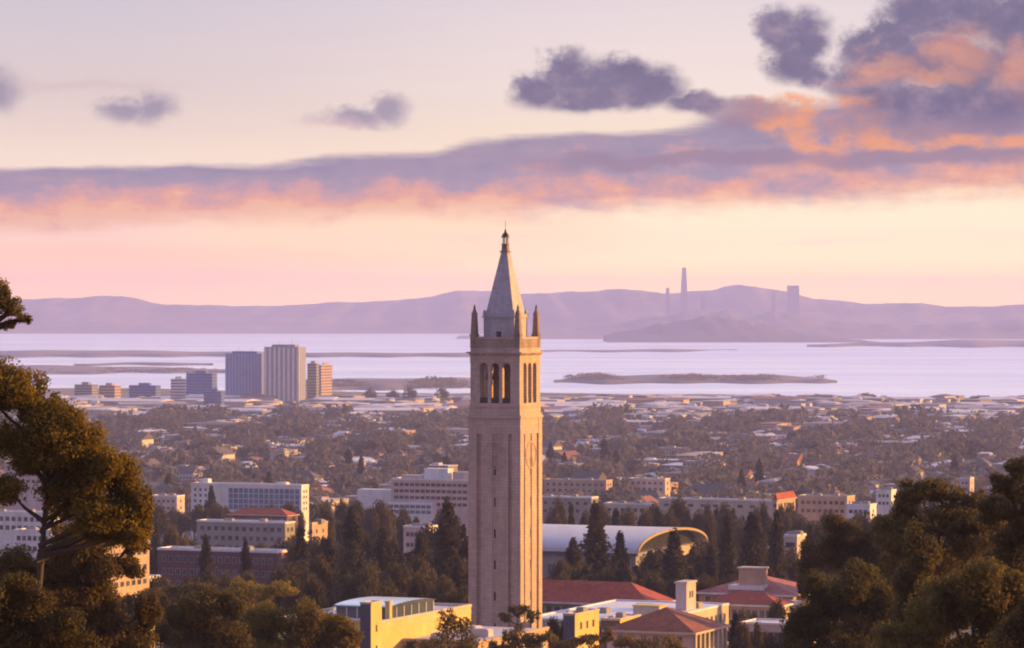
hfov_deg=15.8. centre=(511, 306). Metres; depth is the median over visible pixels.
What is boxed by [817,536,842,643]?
broadleaf tree
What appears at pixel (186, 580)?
broadleaf tree
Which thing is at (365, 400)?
warehouse
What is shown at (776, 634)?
window
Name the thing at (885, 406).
warehouse
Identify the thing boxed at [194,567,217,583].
broadleaf tree
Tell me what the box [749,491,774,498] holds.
apartment house
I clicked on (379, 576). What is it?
broadleaf tree
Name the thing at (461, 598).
broadleaf tree
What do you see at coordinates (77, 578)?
oak tree
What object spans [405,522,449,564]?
broadleaf tree
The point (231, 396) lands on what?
warehouse
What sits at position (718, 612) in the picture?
science block
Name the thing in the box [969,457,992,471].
apartment house
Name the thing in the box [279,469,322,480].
apartment house
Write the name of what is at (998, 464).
apartment house
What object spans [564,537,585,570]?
conifer tree
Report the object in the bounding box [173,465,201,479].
apartment house
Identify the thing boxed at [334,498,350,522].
broadleaf tree
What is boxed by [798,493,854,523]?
peach hall
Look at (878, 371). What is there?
bay water
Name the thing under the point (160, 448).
apartment house
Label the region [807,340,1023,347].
shore strip
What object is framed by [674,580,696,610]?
tower
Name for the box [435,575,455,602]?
broadleaf tree
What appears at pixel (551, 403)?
warehouse
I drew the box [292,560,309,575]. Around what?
broadleaf tree
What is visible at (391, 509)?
broadleaf tree
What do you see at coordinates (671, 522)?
broadleaf tree
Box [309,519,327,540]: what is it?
sunlit cottage
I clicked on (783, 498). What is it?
orange hall
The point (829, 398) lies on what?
warehouse
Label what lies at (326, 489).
apartment house
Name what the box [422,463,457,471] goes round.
apartment house
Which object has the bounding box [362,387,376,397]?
tree clump
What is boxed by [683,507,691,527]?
broadleaf tree
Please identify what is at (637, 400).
warehouse
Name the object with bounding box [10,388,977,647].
ground
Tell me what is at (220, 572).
window
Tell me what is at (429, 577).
broadleaf tree
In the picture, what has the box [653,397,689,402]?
warehouse
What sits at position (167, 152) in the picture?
sky
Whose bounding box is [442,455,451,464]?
conifer tree
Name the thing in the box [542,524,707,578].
barrel roof hall
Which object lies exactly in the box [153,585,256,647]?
oak tree
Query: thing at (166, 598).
oak tree
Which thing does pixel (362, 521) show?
broadleaf tree
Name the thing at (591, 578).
broadleaf tree
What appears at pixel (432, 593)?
broadleaf tree
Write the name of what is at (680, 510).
broadleaf tree
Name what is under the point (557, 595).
tiled hall
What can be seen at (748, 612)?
window
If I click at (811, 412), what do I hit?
warehouse
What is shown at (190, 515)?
broadleaf tree
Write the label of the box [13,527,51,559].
white annex
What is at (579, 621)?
squat tower
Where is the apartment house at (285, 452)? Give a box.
[269,448,297,462]
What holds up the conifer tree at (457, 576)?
on the ground
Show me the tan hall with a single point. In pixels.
(741, 506)
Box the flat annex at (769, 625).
[740,618,786,642]
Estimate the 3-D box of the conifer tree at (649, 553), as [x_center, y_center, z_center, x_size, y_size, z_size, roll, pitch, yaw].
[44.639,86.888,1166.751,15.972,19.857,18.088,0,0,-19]
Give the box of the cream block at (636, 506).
[604,500,654,523]
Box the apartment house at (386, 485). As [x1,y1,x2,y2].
[379,482,390,488]
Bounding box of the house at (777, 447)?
[776,445,790,451]
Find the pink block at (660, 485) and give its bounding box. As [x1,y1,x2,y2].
[630,476,669,496]
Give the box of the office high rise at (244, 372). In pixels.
[225,351,263,394]
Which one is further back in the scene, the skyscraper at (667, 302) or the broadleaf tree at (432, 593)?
the skyscraper at (667, 302)
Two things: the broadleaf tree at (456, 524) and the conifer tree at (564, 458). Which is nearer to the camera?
the broadleaf tree at (456, 524)
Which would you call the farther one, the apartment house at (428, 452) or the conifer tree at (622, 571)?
the apartment house at (428, 452)
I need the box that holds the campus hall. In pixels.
[278,596,548,647]
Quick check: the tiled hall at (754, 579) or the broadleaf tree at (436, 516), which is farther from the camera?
the broadleaf tree at (436, 516)
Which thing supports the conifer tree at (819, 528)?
on the ground
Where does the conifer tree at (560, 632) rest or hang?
on the ground
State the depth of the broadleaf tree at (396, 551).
1082.77 m
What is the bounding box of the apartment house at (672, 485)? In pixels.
[670,482,678,496]
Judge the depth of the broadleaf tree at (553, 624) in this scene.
773.54 m
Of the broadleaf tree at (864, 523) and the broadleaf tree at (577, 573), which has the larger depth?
the broadleaf tree at (577, 573)
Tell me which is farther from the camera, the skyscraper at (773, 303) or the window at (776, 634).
the skyscraper at (773, 303)
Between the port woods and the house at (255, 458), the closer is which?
the house at (255, 458)
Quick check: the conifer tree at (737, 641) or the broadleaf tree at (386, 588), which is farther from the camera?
the broadleaf tree at (386, 588)
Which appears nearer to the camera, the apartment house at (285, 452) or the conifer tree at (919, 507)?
the conifer tree at (919, 507)
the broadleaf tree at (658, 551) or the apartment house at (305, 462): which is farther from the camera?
the apartment house at (305, 462)
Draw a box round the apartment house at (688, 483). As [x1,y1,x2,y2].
[679,477,693,487]
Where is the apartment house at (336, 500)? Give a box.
[313,496,348,511]
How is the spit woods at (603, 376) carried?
on the marina spit at (654, 379)
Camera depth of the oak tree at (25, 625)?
137.37 m
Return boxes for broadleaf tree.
[149,502,169,535]
[149,574,168,587]
[156,525,181,564]
[158,510,167,540]
[158,574,169,591]
[163,523,190,546]
[167,509,179,519]
[169,511,192,535]
[180,576,193,587]
[183,508,196,539]
[184,537,199,545]
[185,574,199,586]
[192,504,203,529]
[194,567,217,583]
[208,503,226,518]
[212,572,249,622]
[239,569,256,583]
[239,582,259,621]
[254,542,268,548]
[267,561,305,613]
[270,534,296,548]
[279,579,310,614]
[282,502,295,511]
[282,536,320,572]
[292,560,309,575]
[297,510,305,529]
[298,567,316,594]
[305,572,326,609]
[306,551,334,601]
[307,503,335,545]
[314,500,335,543]
[319,596,341,608]
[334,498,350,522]
[334,519,345,547]
[338,526,373,564]
[338,564,383,600]
[344,582,367,600]
[351,499,365,518]
[356,510,363,526]
[356,557,398,595]
[359,506,380,544]
[364,499,393,544]
[372,533,406,569]
[377,578,397,596]
[382,561,412,596]
[386,505,397,540]
[386,588,412,597]
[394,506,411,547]
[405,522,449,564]
[405,554,429,577]
[407,570,434,597]
[416,561,438,588]
[427,578,456,602]
[431,507,442,524]
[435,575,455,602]
[436,518,461,535]
[437,584,467,603]
[453,560,467,585]
[543,570,570,579]
[544,495,567,523]
[547,616,561,647]
[548,558,576,579]
[564,564,581,579]
[579,508,589,524]
[586,503,610,525]
[587,567,614,580]
[595,565,614,581]
[610,560,636,581]
[620,507,636,525]
[636,508,654,526]
[637,545,664,569]
[642,568,667,594]
[651,501,662,526]
[657,553,684,564]
[660,509,667,523]
[662,506,679,526]
[663,577,679,599]
[664,494,687,526]
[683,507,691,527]
[686,535,720,582]
[690,509,709,548]
[695,573,716,601]
[701,511,717,547]
[703,502,716,537]
[716,501,733,546]
[717,574,737,585]
[718,519,744,544]
[727,609,747,645]
[735,515,746,525]
[735,618,752,647]
[749,612,758,618]
[750,620,766,647]
[754,499,771,543]
[760,633,784,647]
[762,550,791,580]
[767,596,785,618]
[777,631,784,642]
[778,504,791,530]
[783,513,792,533]
[784,501,798,525]
[784,546,796,579]
[784,549,801,581]
[790,514,816,532]
[798,524,832,581]
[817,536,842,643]
[818,508,834,526]
[848,511,875,634]
[852,510,862,523]
[889,498,898,515]
[926,502,940,517]
[936,527,965,640]
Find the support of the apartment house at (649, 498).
on the ground
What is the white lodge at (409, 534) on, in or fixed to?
on the ground
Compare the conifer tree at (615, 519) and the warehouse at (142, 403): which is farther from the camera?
the warehouse at (142, 403)
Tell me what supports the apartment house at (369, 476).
on the ground
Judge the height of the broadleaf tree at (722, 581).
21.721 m
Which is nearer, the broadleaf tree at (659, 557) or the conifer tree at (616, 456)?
the broadleaf tree at (659, 557)
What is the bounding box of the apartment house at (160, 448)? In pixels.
[140,446,172,450]
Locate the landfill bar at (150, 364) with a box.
[74,362,212,365]
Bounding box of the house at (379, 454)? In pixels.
[370,449,382,457]
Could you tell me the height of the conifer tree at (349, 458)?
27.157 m
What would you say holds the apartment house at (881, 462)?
on the ground
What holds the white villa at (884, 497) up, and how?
on the ground
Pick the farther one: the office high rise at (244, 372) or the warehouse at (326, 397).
the office high rise at (244, 372)
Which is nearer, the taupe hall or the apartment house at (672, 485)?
the taupe hall
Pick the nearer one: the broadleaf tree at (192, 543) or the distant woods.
the broadleaf tree at (192, 543)
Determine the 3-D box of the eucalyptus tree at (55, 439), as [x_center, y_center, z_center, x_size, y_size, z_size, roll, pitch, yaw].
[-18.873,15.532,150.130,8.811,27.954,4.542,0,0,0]
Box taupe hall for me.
[196,518,294,548]
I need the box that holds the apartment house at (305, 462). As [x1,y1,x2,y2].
[299,459,334,467]
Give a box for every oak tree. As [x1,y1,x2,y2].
[0,522,165,647]
[0,570,111,647]
[115,581,218,647]
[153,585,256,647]
[213,575,299,622]
[237,595,364,647]
[403,606,487,647]
[487,623,558,647]
[548,625,616,647]
[612,632,686,647]
[779,557,916,647]
[795,513,935,644]
[867,556,1023,647]
[988,592,1023,647]
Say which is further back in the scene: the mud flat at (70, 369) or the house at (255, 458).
the mud flat at (70, 369)
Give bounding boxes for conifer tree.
[149,524,160,565]
[149,543,156,574]
[153,543,159,574]
[163,643,191,647]
[164,473,171,483]
[196,485,216,531]
[196,534,216,581]
[202,508,209,518]
[239,539,252,577]
[264,471,272,482]
[289,523,313,569]
[314,535,327,560]
[321,536,338,573]
[327,563,349,605]
[335,505,367,574]
[341,448,356,472]
[357,455,365,473]
[369,523,399,576]
[399,521,406,552]
[407,530,434,573]
[408,536,432,574]
[412,517,419,522]
[412,581,423,597]
[431,496,467,580]
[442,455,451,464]
[449,559,467,593]
[456,524,467,567]
[544,442,555,464]
[557,611,567,640]
[559,452,568,462]
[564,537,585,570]
[567,502,575,524]
[577,500,615,579]
[578,563,594,580]
[597,439,613,459]
[609,530,633,568]
[610,507,623,525]
[611,450,621,469]
[615,559,635,583]
[632,565,644,586]
[640,550,662,579]
[644,554,661,581]
[659,528,692,584]
[688,569,695,579]
[703,542,720,585]
[714,512,738,583]
[727,612,740,647]
[730,626,745,647]
[731,508,737,518]
[734,509,774,577]
[736,468,747,487]
[753,458,764,480]
[758,516,769,556]
[764,509,792,579]
[797,521,814,574]
[814,520,835,642]
[916,500,922,514]
[948,455,960,472]
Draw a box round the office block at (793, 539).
[783,530,806,557]
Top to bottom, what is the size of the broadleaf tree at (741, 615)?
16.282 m
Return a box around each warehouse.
[69,396,102,397]
[75,398,140,402]
[100,399,173,405]
[108,406,144,410]
[117,402,186,405]
[151,396,170,398]
[186,394,203,397]
[195,399,260,404]
[224,395,274,398]
[240,394,274,400]
[290,404,323,406]
[314,397,338,398]
[334,398,382,403]
[351,407,420,411]
[429,406,456,409]
[445,403,469,407]
[542,401,595,406]
[542,407,565,409]
[554,404,622,406]
[610,398,653,403]
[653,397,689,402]
[671,396,730,401]
[725,404,756,408]
[748,406,773,410]
[750,396,807,404]
[790,411,849,415]
[817,397,841,398]
[845,401,880,405]
[857,405,893,408]
[886,397,935,401]
[903,403,920,405]
[916,410,976,413]
[945,402,1003,408]
[953,405,983,409]
[978,397,1023,401]
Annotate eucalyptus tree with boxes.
[0,277,32,330]
[0,351,156,592]
[869,476,1010,647]
[972,455,1023,590]
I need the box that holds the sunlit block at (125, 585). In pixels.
[104,541,149,603]
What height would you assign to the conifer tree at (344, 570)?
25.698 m
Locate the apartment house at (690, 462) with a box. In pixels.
[682,459,727,469]
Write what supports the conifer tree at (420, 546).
on the ground
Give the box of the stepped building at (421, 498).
[358,468,467,535]
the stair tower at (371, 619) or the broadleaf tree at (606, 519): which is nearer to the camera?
the stair tower at (371, 619)
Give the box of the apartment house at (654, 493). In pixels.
[637,489,668,499]
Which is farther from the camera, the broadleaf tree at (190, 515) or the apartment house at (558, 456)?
the apartment house at (558, 456)
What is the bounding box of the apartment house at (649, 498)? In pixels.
[641,494,657,506]
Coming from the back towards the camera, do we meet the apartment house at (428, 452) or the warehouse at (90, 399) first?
the warehouse at (90, 399)
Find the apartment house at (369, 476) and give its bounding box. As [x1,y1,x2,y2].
[333,473,372,485]
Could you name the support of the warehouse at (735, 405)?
on the ground
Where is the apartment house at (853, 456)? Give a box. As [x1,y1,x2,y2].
[843,452,865,461]
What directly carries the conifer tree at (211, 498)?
on the ground
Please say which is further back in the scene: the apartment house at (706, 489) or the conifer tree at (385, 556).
the apartment house at (706, 489)
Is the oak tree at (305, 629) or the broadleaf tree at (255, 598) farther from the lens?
the broadleaf tree at (255, 598)
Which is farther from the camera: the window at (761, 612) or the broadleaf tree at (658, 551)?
the broadleaf tree at (658, 551)
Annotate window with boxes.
[218,557,222,562]
[218,569,222,575]
[225,557,229,563]
[232,557,236,563]
[232,570,236,576]
[268,558,272,564]
[496,331,500,336]
[546,606,551,612]
[547,563,553,573]
[731,609,736,617]
[745,610,750,618]
[759,610,764,617]
[774,632,779,639]
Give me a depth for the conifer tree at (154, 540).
1249.17 m
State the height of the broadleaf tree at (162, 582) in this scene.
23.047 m
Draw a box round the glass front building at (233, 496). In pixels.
[191,478,308,540]
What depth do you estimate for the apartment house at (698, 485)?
2457.75 m
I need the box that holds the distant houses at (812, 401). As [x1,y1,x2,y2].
[0,394,1023,501]
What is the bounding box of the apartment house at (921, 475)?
[899,464,923,480]
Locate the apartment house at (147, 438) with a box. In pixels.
[124,431,153,446]
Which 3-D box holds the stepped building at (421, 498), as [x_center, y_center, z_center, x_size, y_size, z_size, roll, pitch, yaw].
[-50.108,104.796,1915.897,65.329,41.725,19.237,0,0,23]
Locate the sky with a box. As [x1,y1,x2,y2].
[0,0,1023,306]
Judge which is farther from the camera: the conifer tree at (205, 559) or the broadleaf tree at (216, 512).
the broadleaf tree at (216, 512)
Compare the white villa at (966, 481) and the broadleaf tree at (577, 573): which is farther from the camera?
the white villa at (966, 481)
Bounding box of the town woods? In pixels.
[0,428,1023,529]
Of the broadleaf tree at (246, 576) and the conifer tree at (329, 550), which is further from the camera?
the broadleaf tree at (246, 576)
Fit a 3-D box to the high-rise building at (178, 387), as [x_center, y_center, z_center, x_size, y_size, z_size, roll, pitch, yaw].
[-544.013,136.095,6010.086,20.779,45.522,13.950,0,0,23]
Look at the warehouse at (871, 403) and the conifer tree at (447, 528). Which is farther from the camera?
the warehouse at (871, 403)
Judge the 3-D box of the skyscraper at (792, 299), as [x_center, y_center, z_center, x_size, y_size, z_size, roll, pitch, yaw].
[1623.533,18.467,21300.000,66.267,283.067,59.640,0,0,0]
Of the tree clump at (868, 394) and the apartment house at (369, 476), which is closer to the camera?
the apartment house at (369, 476)
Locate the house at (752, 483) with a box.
[738,480,758,488]
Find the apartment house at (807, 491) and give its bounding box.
[786,487,813,502]
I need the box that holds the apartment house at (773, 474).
[764,472,781,478]
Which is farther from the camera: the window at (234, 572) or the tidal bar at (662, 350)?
the tidal bar at (662, 350)
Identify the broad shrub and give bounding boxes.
[496,603,540,625]
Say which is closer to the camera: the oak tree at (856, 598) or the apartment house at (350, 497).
the oak tree at (856, 598)
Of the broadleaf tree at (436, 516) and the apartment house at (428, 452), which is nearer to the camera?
the broadleaf tree at (436, 516)
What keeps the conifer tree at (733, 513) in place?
on the ground
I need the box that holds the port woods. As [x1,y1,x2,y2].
[306,375,469,388]
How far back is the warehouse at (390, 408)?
5249.90 m
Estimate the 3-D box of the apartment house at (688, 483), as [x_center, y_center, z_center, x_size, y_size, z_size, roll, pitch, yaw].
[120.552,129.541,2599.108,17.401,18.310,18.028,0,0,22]
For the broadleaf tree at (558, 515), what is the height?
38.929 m
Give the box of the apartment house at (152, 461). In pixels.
[132,457,160,471]
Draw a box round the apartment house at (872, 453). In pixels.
[856,451,881,457]
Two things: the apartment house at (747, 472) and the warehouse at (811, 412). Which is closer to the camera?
the apartment house at (747, 472)
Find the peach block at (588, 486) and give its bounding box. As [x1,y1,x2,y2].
[543,478,612,495]
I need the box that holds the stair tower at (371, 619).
[360,600,382,647]
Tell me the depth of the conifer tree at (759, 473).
2698.95 m
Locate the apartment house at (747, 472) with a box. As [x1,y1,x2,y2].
[732,468,752,477]
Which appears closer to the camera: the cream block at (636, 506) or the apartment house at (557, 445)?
the cream block at (636, 506)
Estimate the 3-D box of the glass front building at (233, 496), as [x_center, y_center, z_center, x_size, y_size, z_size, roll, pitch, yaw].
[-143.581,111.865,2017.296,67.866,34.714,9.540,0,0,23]
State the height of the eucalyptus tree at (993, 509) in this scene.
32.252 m
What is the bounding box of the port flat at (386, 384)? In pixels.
[306,377,469,390]
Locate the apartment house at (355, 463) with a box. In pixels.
[331,460,365,471]
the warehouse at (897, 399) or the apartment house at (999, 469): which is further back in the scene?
the warehouse at (897, 399)
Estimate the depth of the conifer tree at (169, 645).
872.68 m
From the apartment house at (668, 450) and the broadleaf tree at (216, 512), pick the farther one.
the apartment house at (668, 450)
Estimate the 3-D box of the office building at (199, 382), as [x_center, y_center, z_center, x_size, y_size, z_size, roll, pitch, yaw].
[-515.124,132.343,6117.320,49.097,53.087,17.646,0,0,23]
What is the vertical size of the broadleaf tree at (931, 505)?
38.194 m
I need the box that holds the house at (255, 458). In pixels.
[246,456,261,460]
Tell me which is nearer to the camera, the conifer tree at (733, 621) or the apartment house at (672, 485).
the conifer tree at (733, 621)
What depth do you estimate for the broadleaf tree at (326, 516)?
1419.10 m
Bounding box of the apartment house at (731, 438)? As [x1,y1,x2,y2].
[727,433,753,441]
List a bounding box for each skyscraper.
[666,288,669,314]
[681,267,686,312]
[700,295,704,310]
[771,292,774,312]
[787,285,798,314]
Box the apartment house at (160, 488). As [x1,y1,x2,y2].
[153,484,172,493]
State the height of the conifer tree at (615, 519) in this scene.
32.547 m
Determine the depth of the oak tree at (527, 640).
589.02 m
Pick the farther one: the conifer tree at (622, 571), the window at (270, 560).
the window at (270, 560)
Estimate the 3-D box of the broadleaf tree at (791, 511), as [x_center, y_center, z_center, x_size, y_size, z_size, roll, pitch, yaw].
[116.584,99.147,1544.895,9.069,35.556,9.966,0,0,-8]
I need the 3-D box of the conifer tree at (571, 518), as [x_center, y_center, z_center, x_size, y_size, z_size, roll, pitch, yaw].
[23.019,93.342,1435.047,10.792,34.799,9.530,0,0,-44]
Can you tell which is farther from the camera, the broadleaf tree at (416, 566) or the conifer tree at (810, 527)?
the conifer tree at (810, 527)
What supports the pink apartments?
on the ground
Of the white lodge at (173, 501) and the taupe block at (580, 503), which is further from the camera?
the white lodge at (173, 501)
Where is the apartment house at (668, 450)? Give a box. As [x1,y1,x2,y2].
[658,446,689,458]
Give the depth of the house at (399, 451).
3474.46 m
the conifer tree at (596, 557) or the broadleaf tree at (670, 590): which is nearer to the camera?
the broadleaf tree at (670, 590)
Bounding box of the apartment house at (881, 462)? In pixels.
[870,459,888,478]
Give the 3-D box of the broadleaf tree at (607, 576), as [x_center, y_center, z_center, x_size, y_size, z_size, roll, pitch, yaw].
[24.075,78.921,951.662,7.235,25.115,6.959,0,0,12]
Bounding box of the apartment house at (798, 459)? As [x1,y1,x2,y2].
[772,452,803,470]
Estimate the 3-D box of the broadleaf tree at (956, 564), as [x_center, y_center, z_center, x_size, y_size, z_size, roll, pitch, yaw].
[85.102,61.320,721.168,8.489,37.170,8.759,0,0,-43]
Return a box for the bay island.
[603,317,875,341]
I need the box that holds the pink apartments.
[4,461,55,510]
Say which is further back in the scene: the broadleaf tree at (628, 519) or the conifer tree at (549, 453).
the conifer tree at (549, 453)
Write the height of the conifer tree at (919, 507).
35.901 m
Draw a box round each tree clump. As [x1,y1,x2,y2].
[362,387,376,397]
[385,389,399,397]
[402,385,417,397]
[434,386,449,399]
[858,393,876,396]
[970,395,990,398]
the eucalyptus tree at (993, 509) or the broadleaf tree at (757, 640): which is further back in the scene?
the broadleaf tree at (757, 640)
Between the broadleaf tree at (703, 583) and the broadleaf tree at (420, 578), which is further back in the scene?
the broadleaf tree at (703, 583)
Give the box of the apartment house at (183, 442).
[174,440,190,446]
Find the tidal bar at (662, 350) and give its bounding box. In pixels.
[541,349,736,351]
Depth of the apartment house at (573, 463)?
2974.89 m
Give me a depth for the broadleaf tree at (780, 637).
725.92 m
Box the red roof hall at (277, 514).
[226,507,299,534]
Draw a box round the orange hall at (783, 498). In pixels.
[771,491,796,520]
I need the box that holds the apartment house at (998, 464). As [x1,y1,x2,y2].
[993,461,1005,466]
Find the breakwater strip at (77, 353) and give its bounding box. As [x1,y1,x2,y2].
[0,350,469,357]
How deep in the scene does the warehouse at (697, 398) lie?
5982.55 m
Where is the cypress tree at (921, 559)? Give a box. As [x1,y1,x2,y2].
[885,516,943,629]
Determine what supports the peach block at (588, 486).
on the ground
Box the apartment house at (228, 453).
[206,445,234,464]
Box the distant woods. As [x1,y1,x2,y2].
[0,401,1023,457]
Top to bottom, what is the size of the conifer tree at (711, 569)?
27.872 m
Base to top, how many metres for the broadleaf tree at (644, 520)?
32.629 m
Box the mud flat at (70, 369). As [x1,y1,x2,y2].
[11,365,224,374]
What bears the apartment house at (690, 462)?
on the ground
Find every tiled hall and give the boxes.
[542,579,675,613]
[696,566,815,642]
[706,592,801,627]
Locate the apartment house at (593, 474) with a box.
[570,470,606,478]
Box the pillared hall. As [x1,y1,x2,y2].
[602,607,730,647]
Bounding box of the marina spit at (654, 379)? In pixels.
[554,374,836,384]
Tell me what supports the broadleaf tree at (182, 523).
on the ground
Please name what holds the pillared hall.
on the ground
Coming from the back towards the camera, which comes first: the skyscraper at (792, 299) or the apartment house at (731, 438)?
the skyscraper at (792, 299)
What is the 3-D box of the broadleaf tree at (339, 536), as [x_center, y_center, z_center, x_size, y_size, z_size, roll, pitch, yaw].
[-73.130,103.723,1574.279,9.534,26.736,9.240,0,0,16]
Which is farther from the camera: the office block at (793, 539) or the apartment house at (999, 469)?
the apartment house at (999, 469)
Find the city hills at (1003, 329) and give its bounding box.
[456,309,1023,338]
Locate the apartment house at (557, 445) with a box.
[542,439,562,450]
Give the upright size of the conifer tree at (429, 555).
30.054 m
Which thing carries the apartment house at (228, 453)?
on the ground
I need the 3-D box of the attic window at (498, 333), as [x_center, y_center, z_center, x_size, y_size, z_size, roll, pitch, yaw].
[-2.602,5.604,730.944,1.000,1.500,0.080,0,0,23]
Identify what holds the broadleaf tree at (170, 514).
on the ground
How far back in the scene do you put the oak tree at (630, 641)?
619.69 m
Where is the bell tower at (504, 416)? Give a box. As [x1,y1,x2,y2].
[466,221,543,627]
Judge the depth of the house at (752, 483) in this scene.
2670.57 m
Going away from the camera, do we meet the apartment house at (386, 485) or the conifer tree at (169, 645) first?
the conifer tree at (169, 645)
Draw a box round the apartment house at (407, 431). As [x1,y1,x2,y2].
[389,429,415,435]
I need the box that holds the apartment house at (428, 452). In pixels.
[417,448,445,458]
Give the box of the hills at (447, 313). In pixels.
[0,285,1023,333]
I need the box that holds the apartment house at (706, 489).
[698,482,736,496]
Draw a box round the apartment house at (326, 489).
[311,486,334,494]
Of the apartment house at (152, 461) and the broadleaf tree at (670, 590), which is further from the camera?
the apartment house at (152, 461)
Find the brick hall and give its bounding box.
[157,545,289,593]
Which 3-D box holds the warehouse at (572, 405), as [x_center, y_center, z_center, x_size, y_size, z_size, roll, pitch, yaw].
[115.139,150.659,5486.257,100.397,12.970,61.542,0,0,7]
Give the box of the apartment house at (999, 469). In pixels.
[975,467,1008,480]
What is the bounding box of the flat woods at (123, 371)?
[50,367,215,372]
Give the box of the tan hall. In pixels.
[658,496,772,548]
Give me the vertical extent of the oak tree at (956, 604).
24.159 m
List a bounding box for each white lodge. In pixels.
[152,493,184,536]
[403,522,437,554]
[846,501,876,522]
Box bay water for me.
[0,334,1023,397]
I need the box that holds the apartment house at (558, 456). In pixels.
[554,449,583,462]
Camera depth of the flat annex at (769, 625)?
744.21 m
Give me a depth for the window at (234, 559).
1110.33 m
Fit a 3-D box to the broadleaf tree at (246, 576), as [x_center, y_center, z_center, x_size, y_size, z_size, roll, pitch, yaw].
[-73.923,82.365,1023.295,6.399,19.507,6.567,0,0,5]
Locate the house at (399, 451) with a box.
[390,448,407,456]
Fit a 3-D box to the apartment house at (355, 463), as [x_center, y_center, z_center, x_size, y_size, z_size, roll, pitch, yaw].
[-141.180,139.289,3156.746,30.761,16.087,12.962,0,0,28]
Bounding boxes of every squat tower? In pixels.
[563,607,599,647]
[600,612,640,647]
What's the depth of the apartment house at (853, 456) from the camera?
3181.31 m
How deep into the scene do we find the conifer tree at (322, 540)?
1085.98 m
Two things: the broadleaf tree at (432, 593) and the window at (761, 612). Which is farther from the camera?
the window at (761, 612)
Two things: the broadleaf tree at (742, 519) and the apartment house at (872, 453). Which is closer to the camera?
the broadleaf tree at (742, 519)
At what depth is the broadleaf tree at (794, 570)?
1108.10 m
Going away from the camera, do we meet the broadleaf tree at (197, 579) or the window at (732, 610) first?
the window at (732, 610)
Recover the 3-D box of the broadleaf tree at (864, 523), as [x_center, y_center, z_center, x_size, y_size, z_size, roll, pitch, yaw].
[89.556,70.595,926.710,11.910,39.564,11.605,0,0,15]
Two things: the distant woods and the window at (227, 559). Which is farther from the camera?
the distant woods
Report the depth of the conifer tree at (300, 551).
1059.27 m
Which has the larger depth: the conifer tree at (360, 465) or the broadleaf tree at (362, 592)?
the conifer tree at (360, 465)
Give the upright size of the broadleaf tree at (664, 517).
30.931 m
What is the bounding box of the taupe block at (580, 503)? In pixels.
[542,494,598,524]
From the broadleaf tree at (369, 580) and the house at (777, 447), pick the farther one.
the house at (777, 447)
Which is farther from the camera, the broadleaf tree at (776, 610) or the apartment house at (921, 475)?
the apartment house at (921, 475)
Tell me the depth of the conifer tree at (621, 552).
1069.14 m
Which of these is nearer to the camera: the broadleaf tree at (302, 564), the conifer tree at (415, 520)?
the broadleaf tree at (302, 564)
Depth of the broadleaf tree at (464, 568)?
900.18 m
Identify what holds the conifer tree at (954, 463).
on the ground
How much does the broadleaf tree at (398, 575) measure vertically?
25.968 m
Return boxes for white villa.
[876,487,896,515]
[959,476,973,501]
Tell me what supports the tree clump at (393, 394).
on the ground
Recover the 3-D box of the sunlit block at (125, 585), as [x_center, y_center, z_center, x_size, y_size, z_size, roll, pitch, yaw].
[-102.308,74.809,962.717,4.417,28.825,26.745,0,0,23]
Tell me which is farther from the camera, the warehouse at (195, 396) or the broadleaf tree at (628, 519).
the warehouse at (195, 396)
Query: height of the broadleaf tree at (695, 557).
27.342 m
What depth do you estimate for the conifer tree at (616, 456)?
3098.64 m
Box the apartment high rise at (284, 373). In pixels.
[264,344,305,402]
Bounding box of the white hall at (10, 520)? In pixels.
[0,509,59,555]
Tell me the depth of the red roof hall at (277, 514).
1707.29 m
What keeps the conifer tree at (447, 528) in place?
on the ground
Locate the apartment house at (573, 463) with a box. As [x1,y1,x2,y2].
[554,461,587,472]
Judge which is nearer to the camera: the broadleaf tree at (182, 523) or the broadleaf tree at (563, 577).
the broadleaf tree at (563, 577)
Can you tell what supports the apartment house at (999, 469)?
on the ground
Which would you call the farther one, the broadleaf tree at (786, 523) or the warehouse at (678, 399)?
the warehouse at (678, 399)
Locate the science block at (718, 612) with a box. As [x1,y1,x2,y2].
[542,599,728,645]
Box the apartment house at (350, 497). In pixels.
[343,493,357,503]
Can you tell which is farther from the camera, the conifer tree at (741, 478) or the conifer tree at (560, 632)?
the conifer tree at (741, 478)
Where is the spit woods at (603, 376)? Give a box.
[563,372,823,380]
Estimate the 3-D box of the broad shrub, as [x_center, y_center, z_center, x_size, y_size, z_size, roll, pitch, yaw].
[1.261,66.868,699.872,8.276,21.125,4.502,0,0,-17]
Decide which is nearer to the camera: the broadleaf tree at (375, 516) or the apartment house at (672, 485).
the broadleaf tree at (375, 516)
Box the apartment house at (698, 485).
[686,480,705,491]
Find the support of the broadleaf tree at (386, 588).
on the ground
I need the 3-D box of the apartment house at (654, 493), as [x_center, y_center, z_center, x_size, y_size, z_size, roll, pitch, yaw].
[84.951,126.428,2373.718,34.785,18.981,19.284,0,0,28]
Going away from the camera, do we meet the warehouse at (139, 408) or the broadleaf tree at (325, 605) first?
the broadleaf tree at (325, 605)
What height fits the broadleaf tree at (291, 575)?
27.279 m
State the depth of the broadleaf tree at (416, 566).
926.02 m

